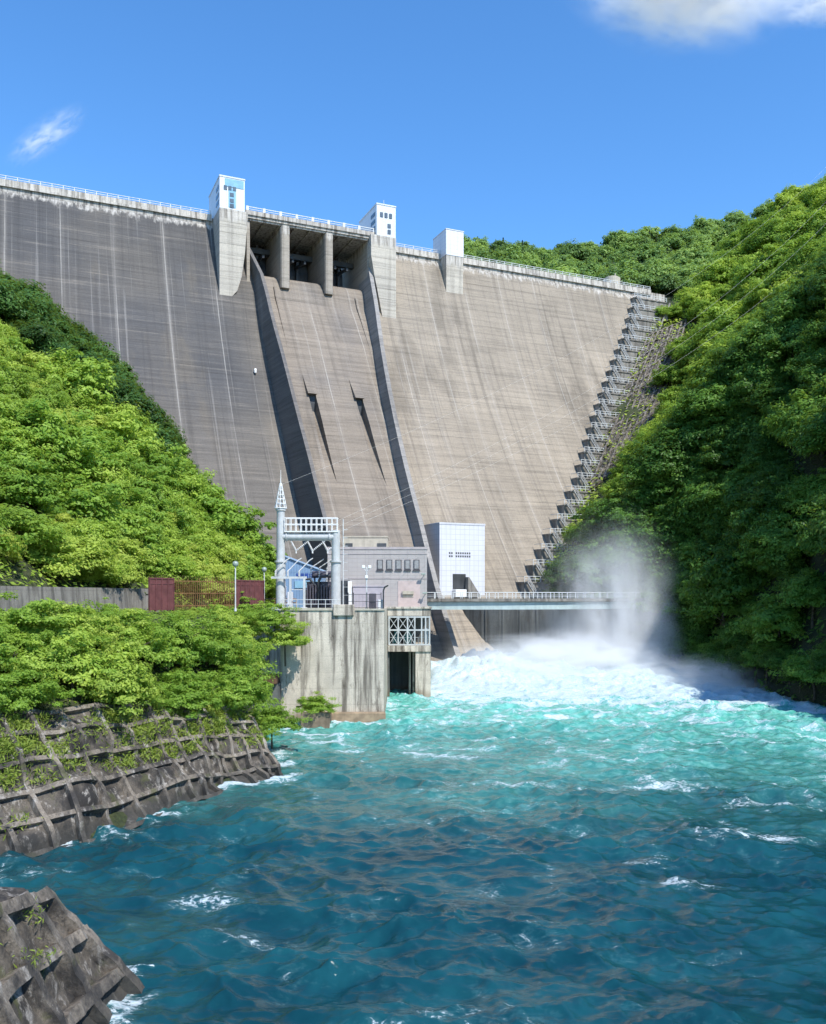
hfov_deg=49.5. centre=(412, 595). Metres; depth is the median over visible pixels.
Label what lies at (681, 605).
broadleaf tree
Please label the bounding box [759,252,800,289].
deciduous tree
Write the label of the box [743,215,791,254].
deciduous tree
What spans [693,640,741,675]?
broadleaf tree
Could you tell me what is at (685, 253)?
tree
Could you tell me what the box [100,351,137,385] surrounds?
evergreen tree
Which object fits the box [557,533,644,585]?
broadleaf tree
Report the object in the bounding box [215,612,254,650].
bush
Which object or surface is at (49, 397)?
bush
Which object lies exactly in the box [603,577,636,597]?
broadleaf tree
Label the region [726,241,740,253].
deciduous tree
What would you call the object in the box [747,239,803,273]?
deciduous tree
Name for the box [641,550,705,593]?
broadleaf tree
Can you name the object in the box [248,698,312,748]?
bush
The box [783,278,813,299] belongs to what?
broadleaf tree
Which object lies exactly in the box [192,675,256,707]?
bush
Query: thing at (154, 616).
undergrowth
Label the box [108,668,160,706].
bush
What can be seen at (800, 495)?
broadleaf tree
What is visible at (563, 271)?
tree
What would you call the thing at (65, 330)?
evergreen tree
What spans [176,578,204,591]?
bush
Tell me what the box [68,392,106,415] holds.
bush
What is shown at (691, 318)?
deciduous tree
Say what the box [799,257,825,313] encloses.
broadleaf tree
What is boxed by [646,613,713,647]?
broadleaf tree
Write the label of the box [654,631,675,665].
broadleaf tree
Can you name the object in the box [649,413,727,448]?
broadleaf tree
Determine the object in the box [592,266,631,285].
tree
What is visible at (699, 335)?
deciduous tree
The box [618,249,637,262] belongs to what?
tree
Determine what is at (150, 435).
bush
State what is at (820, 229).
deciduous tree
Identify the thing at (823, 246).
deciduous tree
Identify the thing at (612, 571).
broadleaf tree
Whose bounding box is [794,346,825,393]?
broadleaf tree
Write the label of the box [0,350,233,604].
hillside
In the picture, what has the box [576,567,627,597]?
broadleaf tree
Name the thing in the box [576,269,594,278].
tree
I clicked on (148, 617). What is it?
bush
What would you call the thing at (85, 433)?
bush
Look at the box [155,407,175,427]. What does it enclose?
evergreen tree
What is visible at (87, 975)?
slope frame
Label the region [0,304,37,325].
evergreen tree
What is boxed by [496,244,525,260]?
tree
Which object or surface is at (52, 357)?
bush
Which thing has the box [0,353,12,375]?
bush
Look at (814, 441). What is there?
broadleaf tree
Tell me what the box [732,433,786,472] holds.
broadleaf tree
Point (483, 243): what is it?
tree
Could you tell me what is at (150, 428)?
bush
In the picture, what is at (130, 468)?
bush
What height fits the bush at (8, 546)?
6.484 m
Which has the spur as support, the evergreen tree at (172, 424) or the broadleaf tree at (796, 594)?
the broadleaf tree at (796, 594)
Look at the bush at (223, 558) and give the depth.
124.44 m
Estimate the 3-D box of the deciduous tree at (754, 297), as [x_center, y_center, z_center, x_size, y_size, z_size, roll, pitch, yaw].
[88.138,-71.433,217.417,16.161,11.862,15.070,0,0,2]
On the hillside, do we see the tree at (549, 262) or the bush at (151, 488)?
the bush at (151, 488)
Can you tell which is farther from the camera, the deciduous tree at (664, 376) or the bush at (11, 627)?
the deciduous tree at (664, 376)
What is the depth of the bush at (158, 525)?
108.59 m
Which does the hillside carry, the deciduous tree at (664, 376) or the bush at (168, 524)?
the bush at (168, 524)
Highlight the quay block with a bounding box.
[253,605,427,722]
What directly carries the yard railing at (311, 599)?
on the quay block
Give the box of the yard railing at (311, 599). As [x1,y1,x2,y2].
[281,599,340,607]
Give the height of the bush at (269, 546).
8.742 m
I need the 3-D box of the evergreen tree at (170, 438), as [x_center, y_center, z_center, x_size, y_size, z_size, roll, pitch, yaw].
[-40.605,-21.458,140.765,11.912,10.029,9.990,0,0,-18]
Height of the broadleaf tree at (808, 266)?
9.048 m
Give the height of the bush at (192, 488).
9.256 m
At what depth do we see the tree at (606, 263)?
406.09 m
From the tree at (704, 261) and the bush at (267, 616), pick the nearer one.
the bush at (267, 616)
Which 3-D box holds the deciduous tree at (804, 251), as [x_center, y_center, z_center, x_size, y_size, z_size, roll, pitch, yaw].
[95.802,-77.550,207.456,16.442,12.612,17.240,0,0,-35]
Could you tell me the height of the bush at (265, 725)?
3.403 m
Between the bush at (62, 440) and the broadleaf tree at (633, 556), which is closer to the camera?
the bush at (62, 440)
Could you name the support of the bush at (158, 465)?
on the hillside
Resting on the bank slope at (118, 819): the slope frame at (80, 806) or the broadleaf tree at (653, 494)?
the slope frame at (80, 806)
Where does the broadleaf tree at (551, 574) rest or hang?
on the spur
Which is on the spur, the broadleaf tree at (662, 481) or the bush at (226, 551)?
the broadleaf tree at (662, 481)
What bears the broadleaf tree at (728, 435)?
on the spur
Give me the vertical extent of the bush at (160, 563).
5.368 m
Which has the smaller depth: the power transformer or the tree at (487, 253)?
the power transformer
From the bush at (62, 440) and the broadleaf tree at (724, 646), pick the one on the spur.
the broadleaf tree at (724, 646)
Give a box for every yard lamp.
[232,561,237,610]
[262,567,266,606]
[362,565,370,608]
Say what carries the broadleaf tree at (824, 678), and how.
on the spur
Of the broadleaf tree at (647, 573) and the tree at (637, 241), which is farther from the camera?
the tree at (637, 241)
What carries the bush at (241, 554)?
on the hillside
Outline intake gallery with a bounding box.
[387,606,431,696]
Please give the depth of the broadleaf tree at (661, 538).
164.25 m
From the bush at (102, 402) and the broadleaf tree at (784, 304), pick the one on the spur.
the broadleaf tree at (784, 304)
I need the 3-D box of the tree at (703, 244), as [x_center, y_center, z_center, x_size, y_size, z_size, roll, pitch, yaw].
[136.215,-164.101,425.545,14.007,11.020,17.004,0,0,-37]
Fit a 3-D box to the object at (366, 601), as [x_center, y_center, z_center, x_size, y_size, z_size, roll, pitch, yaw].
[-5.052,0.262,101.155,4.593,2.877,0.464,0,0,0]
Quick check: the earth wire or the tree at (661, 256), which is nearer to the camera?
the earth wire
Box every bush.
[0,321,19,338]
[0,328,19,359]
[0,333,21,359]
[0,339,22,371]
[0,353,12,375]
[0,364,32,398]
[0,370,11,394]
[0,371,20,400]
[0,393,29,430]
[0,398,87,462]
[0,406,51,447]
[0,415,58,459]
[0,435,59,475]
[0,445,24,473]
[0,458,68,515]
[0,468,35,494]
[0,503,76,553]
[0,514,38,552]
[0,527,27,561]
[0,590,114,648]
[0,611,23,667]
[0,615,64,664]
[0,632,78,684]
[0,668,84,715]
[0,670,19,703]
[1,334,35,360]
[8,395,63,425]
[10,622,42,646]
[11,363,41,379]
[12,351,62,372]
[12,600,144,654]
[21,385,69,412]
[21,542,63,567]
[23,364,43,379]
[23,378,49,397]
[26,612,151,696]
[29,374,71,402]
[32,347,118,403]
[34,437,108,477]
[35,534,118,581]
[36,362,81,394]
[37,522,81,543]
[39,512,78,527]
[40,460,105,494]
[41,471,131,525]
[42,352,84,382]
[45,384,72,408]
[46,401,86,428]
[56,656,164,716]
[59,646,112,679]
[61,426,130,468]
[61,501,92,519]
[63,409,123,456]
[65,515,120,550]
[66,414,86,425]
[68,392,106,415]
[69,412,109,428]
[71,454,135,496]
[72,557,131,585]
[73,608,121,635]
[76,388,124,413]
[82,389,128,403]
[82,608,150,650]
[83,478,128,503]
[86,605,151,632]
[91,407,174,463]
[92,500,155,547]
[96,401,150,434]
[96,621,182,665]
[97,597,130,622]
[100,438,138,466]
[100,536,161,567]
[101,556,147,587]
[105,453,148,486]
[107,486,172,524]
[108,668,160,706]
[109,394,149,427]
[110,443,145,473]
[113,458,164,482]
[116,510,168,553]
[117,442,189,488]
[118,547,147,571]
[120,685,174,708]
[124,435,159,463]
[125,419,186,450]
[126,465,171,511]
[130,427,163,452]
[130,467,173,497]
[134,540,172,572]
[137,511,179,539]
[137,608,154,632]
[137,612,198,669]
[139,516,170,547]
[141,571,164,580]
[145,537,194,561]
[147,555,211,589]
[148,670,246,710]
[149,614,225,655]
[155,477,191,512]
[155,673,200,718]
[156,510,177,530]
[156,666,210,686]
[157,471,187,499]
[160,443,195,481]
[160,453,219,489]
[160,492,207,531]
[163,534,188,555]
[164,507,191,534]
[166,477,238,515]
[170,472,223,499]
[171,550,196,563]
[173,534,201,545]
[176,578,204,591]
[177,524,214,552]
[177,628,270,672]
[178,543,215,570]
[178,610,196,619]
[179,538,215,562]
[185,501,218,528]
[186,524,227,554]
[188,468,221,499]
[188,502,212,520]
[189,483,276,542]
[189,607,205,615]
[190,607,230,640]
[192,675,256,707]
[194,630,257,663]
[196,560,217,580]
[197,554,230,576]
[198,526,214,536]
[200,566,233,596]
[200,663,283,715]
[202,604,222,621]
[203,518,230,543]
[203,554,224,564]
[203,599,235,621]
[205,670,272,711]
[207,581,233,602]
[210,531,240,563]
[213,521,239,537]
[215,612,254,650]
[216,620,240,634]
[218,567,234,576]
[218,568,266,590]
[218,638,263,678]
[222,551,255,575]
[222,562,248,578]
[222,608,263,634]
[225,533,264,558]
[227,591,266,611]
[230,549,275,573]
[236,545,265,569]
[243,635,265,656]
[245,602,301,636]
[246,541,287,573]
[246,565,275,589]
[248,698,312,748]
[249,535,275,567]
[252,620,273,637]
[252,647,276,676]
[255,548,275,571]
[256,619,312,665]
[256,650,269,664]
[258,720,281,740]
[265,589,275,601]
[295,691,341,714]
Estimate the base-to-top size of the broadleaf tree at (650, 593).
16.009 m
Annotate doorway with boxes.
[341,580,349,604]
[453,574,465,588]
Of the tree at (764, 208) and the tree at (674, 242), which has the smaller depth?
the tree at (674, 242)
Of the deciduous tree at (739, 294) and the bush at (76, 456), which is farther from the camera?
the deciduous tree at (739, 294)
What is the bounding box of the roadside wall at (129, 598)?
[0,586,166,614]
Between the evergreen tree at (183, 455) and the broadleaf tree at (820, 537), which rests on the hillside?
the evergreen tree at (183, 455)
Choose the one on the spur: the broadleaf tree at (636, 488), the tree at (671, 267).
the broadleaf tree at (636, 488)
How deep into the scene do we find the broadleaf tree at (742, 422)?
158.00 m
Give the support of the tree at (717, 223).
on the back mountain
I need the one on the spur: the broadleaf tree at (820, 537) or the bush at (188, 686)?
the broadleaf tree at (820, 537)
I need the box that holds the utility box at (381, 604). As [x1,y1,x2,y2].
[378,600,382,608]
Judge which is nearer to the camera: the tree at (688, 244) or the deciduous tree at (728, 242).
the deciduous tree at (728, 242)
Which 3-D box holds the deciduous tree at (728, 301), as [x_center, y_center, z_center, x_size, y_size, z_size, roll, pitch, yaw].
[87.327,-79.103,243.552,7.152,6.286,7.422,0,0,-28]
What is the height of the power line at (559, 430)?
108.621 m
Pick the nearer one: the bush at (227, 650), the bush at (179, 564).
the bush at (227, 650)
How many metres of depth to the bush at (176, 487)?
132.16 m
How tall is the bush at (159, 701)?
2.887 m
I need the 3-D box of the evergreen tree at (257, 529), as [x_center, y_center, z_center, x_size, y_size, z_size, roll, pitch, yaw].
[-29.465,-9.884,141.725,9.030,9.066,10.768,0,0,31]
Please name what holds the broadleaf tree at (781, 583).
on the spur
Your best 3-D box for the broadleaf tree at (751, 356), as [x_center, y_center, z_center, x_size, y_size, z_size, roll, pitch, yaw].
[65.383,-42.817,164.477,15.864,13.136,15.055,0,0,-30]
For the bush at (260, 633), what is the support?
on the bank slope at (118, 819)
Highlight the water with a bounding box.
[0,648,825,1023]
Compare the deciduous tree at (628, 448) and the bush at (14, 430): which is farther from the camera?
the deciduous tree at (628, 448)
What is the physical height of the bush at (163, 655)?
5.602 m
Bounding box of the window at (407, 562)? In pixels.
[404,560,410,570]
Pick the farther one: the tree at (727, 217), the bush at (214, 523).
the tree at (727, 217)
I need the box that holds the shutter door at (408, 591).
[398,581,419,606]
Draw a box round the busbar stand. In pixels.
[271,558,312,607]
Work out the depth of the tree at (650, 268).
361.63 m
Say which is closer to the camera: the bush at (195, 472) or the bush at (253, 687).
the bush at (253, 687)
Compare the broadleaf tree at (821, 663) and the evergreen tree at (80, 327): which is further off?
the evergreen tree at (80, 327)
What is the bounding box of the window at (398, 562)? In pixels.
[395,560,401,570]
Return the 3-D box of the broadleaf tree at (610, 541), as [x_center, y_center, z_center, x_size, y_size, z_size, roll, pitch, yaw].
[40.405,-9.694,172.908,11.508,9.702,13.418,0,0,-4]
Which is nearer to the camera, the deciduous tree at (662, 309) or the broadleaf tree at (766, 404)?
the broadleaf tree at (766, 404)
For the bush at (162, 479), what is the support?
on the hillside
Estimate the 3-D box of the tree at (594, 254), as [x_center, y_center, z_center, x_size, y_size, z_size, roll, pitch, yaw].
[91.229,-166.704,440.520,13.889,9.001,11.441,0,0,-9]
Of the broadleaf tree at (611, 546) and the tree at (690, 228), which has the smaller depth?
the broadleaf tree at (611, 546)
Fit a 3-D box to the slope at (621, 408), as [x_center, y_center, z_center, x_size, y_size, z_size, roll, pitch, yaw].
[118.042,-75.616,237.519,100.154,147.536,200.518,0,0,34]
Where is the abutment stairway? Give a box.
[516,292,670,597]
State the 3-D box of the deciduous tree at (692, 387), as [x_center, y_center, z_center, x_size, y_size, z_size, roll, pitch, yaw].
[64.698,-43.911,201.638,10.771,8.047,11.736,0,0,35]
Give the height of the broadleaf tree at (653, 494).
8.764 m
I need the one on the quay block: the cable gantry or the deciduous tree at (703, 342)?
the cable gantry
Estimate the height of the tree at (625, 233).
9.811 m
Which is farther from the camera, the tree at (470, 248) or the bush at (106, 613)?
the tree at (470, 248)
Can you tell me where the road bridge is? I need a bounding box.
[427,592,647,609]
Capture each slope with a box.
[0,608,257,838]
[534,206,808,581]
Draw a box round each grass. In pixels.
[0,700,263,839]
[0,897,61,971]
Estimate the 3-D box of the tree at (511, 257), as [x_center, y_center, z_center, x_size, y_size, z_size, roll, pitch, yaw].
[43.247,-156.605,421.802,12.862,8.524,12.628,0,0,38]
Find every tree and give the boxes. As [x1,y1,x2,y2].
[0,270,12,279]
[0,276,36,322]
[0,276,45,305]
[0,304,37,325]
[8,317,54,349]
[9,289,61,331]
[15,278,69,323]
[16,279,64,310]
[25,332,71,356]
[29,324,61,342]
[44,316,77,340]
[45,296,74,332]
[50,341,104,377]
[55,307,96,339]
[64,334,105,357]
[68,329,104,346]
[83,336,123,362]
[84,374,158,416]
[95,356,141,394]
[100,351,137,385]
[116,357,142,386]
[131,381,154,399]
[140,398,173,430]
[144,413,191,455]
[152,427,189,456]
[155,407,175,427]
[164,416,184,442]
[174,446,195,465]
[218,511,262,535]
[237,529,266,548]
[463,244,482,260]
[464,234,476,243]
[464,240,486,251]
[464,243,475,254]
[471,236,489,248]
[474,246,497,260]
[476,254,488,261]
[477,240,489,247]
[488,239,508,249]
[490,250,513,263]
[496,242,521,253]
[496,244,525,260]
[499,252,517,261]
[505,261,523,267]
[507,258,533,269]
[508,242,523,248]
[517,240,535,250]
[520,245,533,254]
[520,251,543,261]
[524,258,543,269]
[533,247,552,258]
[536,254,562,270]
[538,583,561,595]
[541,558,569,584]
[544,250,560,261]
[547,254,574,263]
[547,259,570,267]
[547,587,570,597]
[550,261,580,277]
[550,267,575,276]
[551,544,585,575]
[553,240,576,257]
[553,241,569,250]
[553,580,568,596]
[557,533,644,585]
[559,252,574,259]
[561,238,590,260]
[561,525,594,544]
[561,576,591,591]
[561,580,576,593]
[565,242,591,261]
[567,260,585,268]
[568,584,591,597]
[569,528,662,566]
[570,540,602,562]
[571,492,633,530]
[574,257,605,275]
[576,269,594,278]
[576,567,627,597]
[581,240,598,250]
[582,526,600,543]
[583,246,605,260]
[583,252,606,265]
[585,532,628,572]
[588,256,611,268]
[588,513,647,546]
[589,243,613,257]
[590,506,654,532]
[590,564,650,588]
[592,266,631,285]
[594,493,648,527]
[597,522,623,550]
[598,473,630,498]
[598,569,619,594]
[599,512,682,563]
[599,526,641,554]
[600,230,619,245]
[602,228,633,246]
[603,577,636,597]
[605,253,621,261]
[607,461,626,478]
[608,242,636,254]
[608,578,640,610]
[609,231,628,249]
[612,253,641,270]
[612,440,643,463]
[615,568,638,590]
[616,261,645,287]
[616,429,697,483]
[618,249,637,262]
[618,481,679,506]
[619,455,690,488]
[619,525,659,571]
[620,445,639,469]
[620,493,653,512]
[621,235,643,247]
[622,453,665,482]
[622,561,667,587]
[626,483,661,493]
[627,277,650,288]
[628,561,687,614]
[629,616,665,643]
[630,228,649,238]
[630,446,709,499]
[631,556,684,604]
[632,243,670,262]
[632,263,652,275]
[632,414,664,434]
[633,271,662,293]
[633,420,661,441]
[633,428,656,443]
[636,239,656,255]
[636,258,666,276]
[637,225,661,239]
[641,235,655,246]
[641,255,669,268]
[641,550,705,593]
[644,444,722,474]
[644,532,696,570]
[644,634,660,660]
[646,363,686,387]
[646,400,682,440]
[646,493,674,522]
[646,611,700,644]
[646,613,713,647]
[648,516,677,542]
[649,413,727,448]
[650,268,681,294]
[650,641,685,667]
[653,253,673,262]
[653,402,669,420]
[653,528,700,565]
[654,233,685,250]
[654,305,674,317]
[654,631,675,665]
[655,263,679,277]
[656,224,686,239]
[656,384,689,405]
[657,610,689,625]
[658,410,709,430]
[659,501,703,534]
[659,595,686,618]
[660,232,678,238]
[660,525,702,552]
[661,635,699,668]
[663,336,693,356]
[664,384,753,421]
[664,472,734,526]
[666,250,678,259]
[666,599,692,613]
[667,260,682,268]
[667,444,693,473]
[668,303,683,321]
[670,247,695,261]
[671,284,721,308]
[671,341,703,368]
[671,370,689,384]
[672,257,702,268]
[672,266,698,280]
[672,287,703,301]
[672,464,728,497]
[674,609,715,636]
[675,578,723,604]
[675,654,699,670]
[676,276,696,292]
[676,566,731,627]
[676,589,742,625]
[678,380,703,398]
[678,638,709,671]
[678,639,712,673]
[680,229,702,244]
[681,237,694,248]
[681,342,730,386]
[682,225,697,234]
[683,295,721,318]
[683,542,774,617]
[684,341,712,377]
[685,312,741,353]
[685,371,750,415]
[686,255,738,287]
[686,263,705,280]
[687,313,702,320]
[688,239,713,250]
[688,330,735,363]
[689,214,716,232]
[689,518,756,563]
[691,233,718,247]
[691,431,743,467]
[691,638,726,677]
[692,256,712,267]
[693,409,750,432]
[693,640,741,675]
[694,245,719,259]
[694,281,721,291]
[696,298,747,330]
[697,258,738,287]
[697,339,767,388]
[697,465,746,484]
[697,506,739,533]
[697,575,766,610]
[698,437,731,464]
[700,224,715,234]
[701,351,756,386]
[702,253,718,262]
[702,282,738,301]
[702,407,764,467]
[703,226,729,240]
[705,473,768,511]
[705,637,731,657]
[706,464,757,497]
[707,470,746,484]
[710,245,744,263]
[710,326,748,350]
[711,218,723,227]
[711,263,735,285]
[712,235,729,250]
[712,615,754,645]
[712,646,740,680]
[713,322,741,347]
[714,251,746,263]
[714,638,777,685]
[716,221,737,229]
[716,231,742,257]
[717,220,740,236]
[718,309,810,358]
[719,391,749,419]
[720,552,755,576]
[721,209,748,224]
[722,294,736,307]
[722,497,790,547]
[722,499,755,542]
[722,633,754,649]
[723,249,766,287]
[723,409,762,443]
[724,591,808,641]
[725,279,756,305]
[725,400,759,415]
[725,659,753,682]
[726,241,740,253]
[726,327,797,368]
[726,355,797,400]
[727,356,784,384]
[727,595,759,616]
[728,258,768,292]
[729,212,752,225]
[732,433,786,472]
[732,508,820,559]
[733,313,755,329]
[735,209,781,245]
[735,232,780,255]
[735,466,804,508]
[735,533,808,585]
[736,309,764,328]
[737,419,783,451]
[738,271,779,314]
[739,397,763,413]
[740,638,781,683]
[741,375,810,413]
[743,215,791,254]
[743,298,762,312]
[746,309,821,365]
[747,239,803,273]
[747,474,814,518]
[748,202,764,218]
[748,630,792,650]
[750,284,792,313]
[750,411,773,434]
[752,392,798,439]
[752,642,795,678]
[753,317,822,362]
[754,201,771,216]
[758,271,801,301]
[758,305,790,326]
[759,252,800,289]
[759,374,825,460]
[760,388,807,415]
[761,649,798,684]
[762,191,805,214]
[762,208,808,232]
[763,555,810,580]
[766,201,795,215]
[766,278,821,320]
[767,647,825,700]
[771,570,825,609]
[772,207,825,246]
[775,467,825,516]
[776,202,812,217]
[776,566,825,628]
[778,258,808,281]
[778,669,809,692]
[780,341,825,376]
[780,395,825,458]
[781,183,809,203]
[781,261,824,306]
[783,230,825,265]
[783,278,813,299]
[785,491,825,553]
[789,305,825,324]
[791,251,825,278]
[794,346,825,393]
[795,308,825,351]
[797,179,823,207]
[797,484,825,511]
[799,219,825,243]
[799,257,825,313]
[803,650,825,674]
[804,174,825,208]
[804,238,825,263]
[806,518,825,555]
[807,182,825,214]
[812,497,825,554]
[817,666,825,683]
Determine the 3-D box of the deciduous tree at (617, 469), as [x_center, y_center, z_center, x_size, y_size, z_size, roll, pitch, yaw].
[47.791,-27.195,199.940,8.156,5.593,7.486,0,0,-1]
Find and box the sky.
[0,0,825,251]
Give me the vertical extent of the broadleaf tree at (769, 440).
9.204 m
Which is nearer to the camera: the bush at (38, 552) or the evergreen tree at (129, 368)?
the bush at (38, 552)
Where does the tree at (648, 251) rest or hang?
on the back mountain
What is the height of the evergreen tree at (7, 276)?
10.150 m
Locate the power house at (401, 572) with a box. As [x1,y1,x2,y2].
[327,536,427,606]
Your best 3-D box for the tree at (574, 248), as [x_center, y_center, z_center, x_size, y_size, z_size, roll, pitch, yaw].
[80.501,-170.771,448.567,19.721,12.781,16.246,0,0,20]
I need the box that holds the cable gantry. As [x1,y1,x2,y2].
[272,475,347,609]
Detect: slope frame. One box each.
[0,700,283,856]
[0,886,144,1023]
[583,319,686,490]
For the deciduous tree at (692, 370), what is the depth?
197.88 m
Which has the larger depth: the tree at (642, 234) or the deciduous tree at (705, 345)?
the tree at (642, 234)
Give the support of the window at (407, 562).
in the power house at (401, 572)
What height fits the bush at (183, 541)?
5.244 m
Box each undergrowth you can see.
[0,454,271,606]
[1,603,274,709]
[534,207,804,581]
[537,312,698,581]
[551,345,825,705]
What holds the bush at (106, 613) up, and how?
on the bank slope at (118, 819)
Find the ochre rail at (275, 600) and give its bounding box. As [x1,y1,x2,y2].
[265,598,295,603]
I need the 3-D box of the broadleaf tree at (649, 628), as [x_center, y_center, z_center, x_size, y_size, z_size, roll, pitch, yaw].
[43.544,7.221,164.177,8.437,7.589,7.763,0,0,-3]
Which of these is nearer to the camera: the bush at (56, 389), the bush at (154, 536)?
the bush at (154, 536)
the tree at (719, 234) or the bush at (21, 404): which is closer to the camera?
the bush at (21, 404)
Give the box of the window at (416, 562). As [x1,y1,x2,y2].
[413,560,419,570]
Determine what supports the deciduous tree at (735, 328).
on the slope at (621, 408)
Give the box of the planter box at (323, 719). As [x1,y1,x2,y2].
[301,712,331,727]
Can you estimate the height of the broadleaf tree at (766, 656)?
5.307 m
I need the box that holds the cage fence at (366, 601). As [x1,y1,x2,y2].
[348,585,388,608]
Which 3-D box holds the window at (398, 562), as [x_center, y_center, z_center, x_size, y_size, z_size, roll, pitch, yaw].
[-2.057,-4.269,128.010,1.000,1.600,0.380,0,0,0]
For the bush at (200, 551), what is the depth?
117.03 m
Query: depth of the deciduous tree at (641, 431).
197.00 m
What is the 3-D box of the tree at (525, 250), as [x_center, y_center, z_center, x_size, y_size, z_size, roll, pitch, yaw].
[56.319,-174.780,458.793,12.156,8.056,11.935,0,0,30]
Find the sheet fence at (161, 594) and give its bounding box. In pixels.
[148,575,263,611]
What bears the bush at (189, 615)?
on the bank slope at (118, 819)
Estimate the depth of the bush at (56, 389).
124.80 m
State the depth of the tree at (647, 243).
425.80 m
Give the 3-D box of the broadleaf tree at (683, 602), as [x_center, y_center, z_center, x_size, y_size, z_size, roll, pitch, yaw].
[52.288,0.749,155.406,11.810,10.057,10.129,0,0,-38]
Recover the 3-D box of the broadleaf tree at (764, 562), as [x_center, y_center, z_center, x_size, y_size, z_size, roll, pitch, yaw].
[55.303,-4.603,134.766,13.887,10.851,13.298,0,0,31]
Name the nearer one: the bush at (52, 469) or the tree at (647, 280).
the bush at (52, 469)
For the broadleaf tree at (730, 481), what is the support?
on the spur
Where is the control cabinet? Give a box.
[287,592,292,606]
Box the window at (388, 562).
[386,560,392,570]
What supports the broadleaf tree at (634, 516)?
on the spur
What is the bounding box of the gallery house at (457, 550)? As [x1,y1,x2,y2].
[424,522,484,596]
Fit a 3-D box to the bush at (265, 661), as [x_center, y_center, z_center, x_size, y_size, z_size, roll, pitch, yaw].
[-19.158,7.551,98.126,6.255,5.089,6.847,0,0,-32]
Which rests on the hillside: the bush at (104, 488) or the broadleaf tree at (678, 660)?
the bush at (104, 488)
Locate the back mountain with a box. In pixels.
[609,262,679,306]
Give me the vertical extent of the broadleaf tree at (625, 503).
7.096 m
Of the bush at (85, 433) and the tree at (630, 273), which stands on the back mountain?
the tree at (630, 273)
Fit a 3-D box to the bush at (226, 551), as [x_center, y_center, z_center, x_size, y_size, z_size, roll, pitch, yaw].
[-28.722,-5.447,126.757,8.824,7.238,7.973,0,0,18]
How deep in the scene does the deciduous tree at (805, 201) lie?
275.98 m
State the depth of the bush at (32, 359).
133.46 m
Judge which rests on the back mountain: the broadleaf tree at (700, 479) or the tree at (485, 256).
the tree at (485, 256)
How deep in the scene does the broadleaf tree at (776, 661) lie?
122.32 m
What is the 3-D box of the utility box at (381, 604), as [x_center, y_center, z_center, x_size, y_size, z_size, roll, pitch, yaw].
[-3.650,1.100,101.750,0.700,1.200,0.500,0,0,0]
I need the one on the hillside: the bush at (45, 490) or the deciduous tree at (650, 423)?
the bush at (45, 490)
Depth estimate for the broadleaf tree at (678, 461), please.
165.68 m
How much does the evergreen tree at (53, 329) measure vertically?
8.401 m
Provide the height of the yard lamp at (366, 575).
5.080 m
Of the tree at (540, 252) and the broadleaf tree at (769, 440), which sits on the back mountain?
the tree at (540, 252)
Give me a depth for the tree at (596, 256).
420.48 m
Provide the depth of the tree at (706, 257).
380.40 m
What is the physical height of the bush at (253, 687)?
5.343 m
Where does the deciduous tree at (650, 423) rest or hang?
on the slope at (621, 408)
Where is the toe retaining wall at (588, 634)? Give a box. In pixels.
[463,609,668,663]
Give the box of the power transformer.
[306,559,331,607]
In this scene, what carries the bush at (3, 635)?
on the bank slope at (118, 819)
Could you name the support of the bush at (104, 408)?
on the hillside
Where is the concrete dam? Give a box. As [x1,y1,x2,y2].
[0,174,664,660]
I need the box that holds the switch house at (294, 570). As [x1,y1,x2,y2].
[285,556,325,607]
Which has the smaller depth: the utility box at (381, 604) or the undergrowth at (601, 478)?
the utility box at (381, 604)
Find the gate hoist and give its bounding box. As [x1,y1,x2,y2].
[392,631,411,643]
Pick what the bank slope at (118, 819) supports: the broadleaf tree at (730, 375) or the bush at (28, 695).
the bush at (28, 695)
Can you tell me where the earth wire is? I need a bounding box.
[284,180,812,483]
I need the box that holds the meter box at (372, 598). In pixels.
[369,593,375,608]
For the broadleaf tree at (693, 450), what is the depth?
165.16 m
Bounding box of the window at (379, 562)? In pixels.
[376,560,383,570]
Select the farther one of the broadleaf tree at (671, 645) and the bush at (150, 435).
the broadleaf tree at (671, 645)
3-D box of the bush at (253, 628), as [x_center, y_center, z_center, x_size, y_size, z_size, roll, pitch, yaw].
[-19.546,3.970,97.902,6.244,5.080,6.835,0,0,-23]
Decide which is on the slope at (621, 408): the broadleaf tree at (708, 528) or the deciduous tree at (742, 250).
the deciduous tree at (742, 250)
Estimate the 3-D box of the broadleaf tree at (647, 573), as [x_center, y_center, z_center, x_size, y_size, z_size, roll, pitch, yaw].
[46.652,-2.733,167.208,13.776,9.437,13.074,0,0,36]
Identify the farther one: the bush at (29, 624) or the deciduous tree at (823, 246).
the deciduous tree at (823, 246)
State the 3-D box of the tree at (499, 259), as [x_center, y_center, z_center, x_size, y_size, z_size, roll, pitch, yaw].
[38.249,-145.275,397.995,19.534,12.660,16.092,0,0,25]
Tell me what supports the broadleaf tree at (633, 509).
on the spur
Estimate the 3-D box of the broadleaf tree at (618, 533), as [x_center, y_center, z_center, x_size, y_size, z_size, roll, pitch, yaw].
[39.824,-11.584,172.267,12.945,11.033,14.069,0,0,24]
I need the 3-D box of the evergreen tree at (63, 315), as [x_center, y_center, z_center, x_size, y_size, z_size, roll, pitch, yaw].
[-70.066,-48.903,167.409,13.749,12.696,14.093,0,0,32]
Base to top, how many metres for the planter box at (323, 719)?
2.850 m
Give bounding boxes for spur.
[649,379,825,706]
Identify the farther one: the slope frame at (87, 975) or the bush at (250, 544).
the bush at (250, 544)
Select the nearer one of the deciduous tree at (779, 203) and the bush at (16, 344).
the bush at (16, 344)

